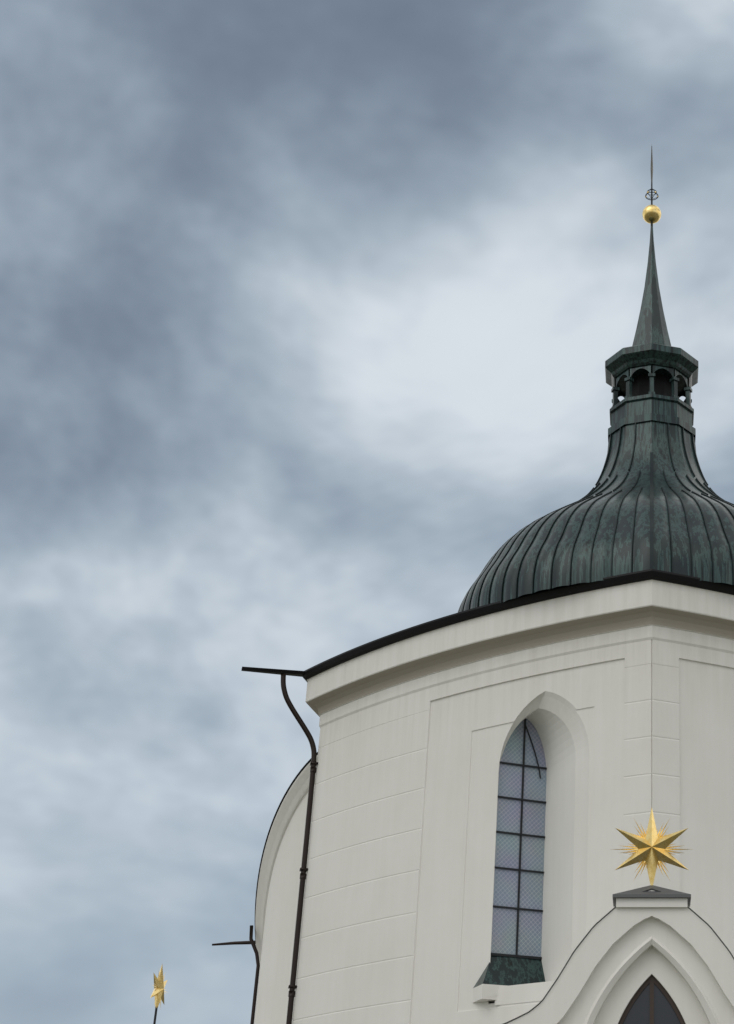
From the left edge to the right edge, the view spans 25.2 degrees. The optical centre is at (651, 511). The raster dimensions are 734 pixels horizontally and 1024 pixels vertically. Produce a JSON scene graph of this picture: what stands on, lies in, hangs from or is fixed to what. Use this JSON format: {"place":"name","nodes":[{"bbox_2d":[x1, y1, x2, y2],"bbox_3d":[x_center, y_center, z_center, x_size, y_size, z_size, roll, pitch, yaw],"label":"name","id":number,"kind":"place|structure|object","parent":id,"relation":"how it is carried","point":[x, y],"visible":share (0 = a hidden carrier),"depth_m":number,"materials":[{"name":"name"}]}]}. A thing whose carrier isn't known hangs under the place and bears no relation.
{"place":"outdoors","nodes":[
{"label":"outdoors","id":0,"kind":"place"},
{"bbox_2d":[0,0,733,1023],"label":"sky","id":1,"kind":"structure","parent":0,"point":[309,309],"materials":[{"name":"grey"}]},
{"bbox_2d":[458,420,733,611],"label":"dome roof","id":2,"kind":"structure","parent":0,"point":[651,435],"depth_m":34.45,"materials":[{"name":"green metal"}]},
{"bbox_2d":[459,423,733,610],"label":"roof seams","id":3,"kind":"object","parent":2,"relation":"attached to","point":[599,493],"visible":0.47,"depth_m":35.26,"materials":[{"name":"green metal"}]},
{"bbox_2d":[241,667,303,676],"bbox_3d":[-9.021,3.823,38.110,1.550,0.110,0.280,8,-27,-16],"label":"rain gutter","id":4,"kind":"object","parent":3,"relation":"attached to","point":[278,671],"visible":1,"depth_m":38.05,"materials":[{"name":"black metal"}]},
{"bbox_2d":[645,182,657,225],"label":"finial ornament","id":5,"kind":"object","parent":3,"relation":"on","point":[652,196],"visible":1,"depth_m":43.08,"materials":[{"name":"metal"}]},
{"bbox_2d":[642,191,660,223],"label":"finial ball","id":6,"kind":"object","parent":5,"relation":"attached to","point":[650,213],"visible":1,"depth_m":42.67,"materials":[{"name":"gold metal"}]},
{"bbox_2d":[650,146,652,184],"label":"rod","id":7,"kind":"object","parent":5,"relation":"on","point":[651,168],"visible":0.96,"depth_m":43.32,"materials":[{"name":"grey metal"}]},
{"bbox_2d":[605,226,697,441],"bbox_3d":[0.000,-4.692,41.230,2.364,6.575,2.486,0,-26,0],"label":"roof lantern","id":8,"kind":"object","parent":2,"relation":"on","point":[651,372],"visible":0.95,"depth_m":39.89,"materials":[{"name":"green metal"}]},
{"label":"ground","id":9,"kind":"structure","parent":0,"visible":0},
{"bbox_2d":[150,966,166,1023],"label":"finial","id":10,"kind":"object","parent":9,"relation":"on","point":[159,989],"visible":1,"depth_m":40.17,"materials":[{"name":"paint"}]},
{"bbox_2d":[254,752,317,1023],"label":"chapel","id":11,"kind":"structure","parent":9,"relation":"on","point":[277,891],"depth_m":38.92,"materials":[{"name":"paint"}]},
{"bbox_2d":[212,925,259,1023],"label":"downspout","id":12,"kind":"object","parent":11,"relation":"attached to","point":[252,942],"visible":0.99,"depth_m":39.87,"materials":[{"name":"grey metal"}]},
{"bbox_2d":[292,640,651,1023],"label":"wall face","id":13,"kind":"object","parent":9,"relation":"on","point":[397,919],"visible":0.78,"depth_m":33.41},
{"bbox_2d":[281,673,317,1023],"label":"downpipe","id":14,"kind":"object","parent":13,"relation":"attached to","point":[303,870],"visible":1,"depth_m":36.52,"materials":[{"name":"grey metal"}]},
{"bbox_2d":[472,956,554,1004],"bbox_3d":[-2.435,9.132,31.225,1.600,1.000,2.078,12,-28,-22],"label":"window sill","id":15,"kind":"structure","parent":13,"relation":"attached to","point":[502,980],"depth_m":31.37,"materials":[{"name":"green metal"}]},
{"bbox_2d":[491,718,545,956],"bbox_3d":[-2.726,6.682,33.114,1.200,5.260,0.001,12,-28,-22],"label":"window glass","id":16,"kind":"object","parent":13,"relation":"in","point":[504,924],"visible":0.82,"depth_m":32.98,"materials":[{"name":"glass"}]},
{"bbox_2d":[491,718,546,959],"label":"window bars","id":17,"kind":"object","parent":16,"relation":"attached to","point":[523,765],"depth_m":32.95,"materials":[{"name":"black metal"}]},
{"bbox_2d":[503,808,733,1023],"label":"gable","id":18,"kind":"structure","parent":9,"relation":"on","point":[651,953],"depth_m":26.52,"materials":[{"name":"paint"}]},
{"bbox_2d":[652,640,733,956],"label":"wall face","id":19,"kind":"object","parent":9,"relation":"on","point":[692,739],"visible":0.59,"depth_m":31.91},
{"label":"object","id":20,"kind":"object","parent":9,"relation":"on","visible":0},
{"bbox_2d":[305,580,733,727],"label":"cornice","id":21,"kind":"structure","parent":20,"relation":"attached to","point":[629,613],"depth_m":33.98,"materials":[{"name":"paint"}]},
{"bbox_2d":[303,569,733,681],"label":"roof gutter","id":22,"kind":"object","parent":21,"relation":"attached to","point":[528,599],"visible":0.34,"depth_m":34.12,"materials":[{"name":"black metal"}]}
]}

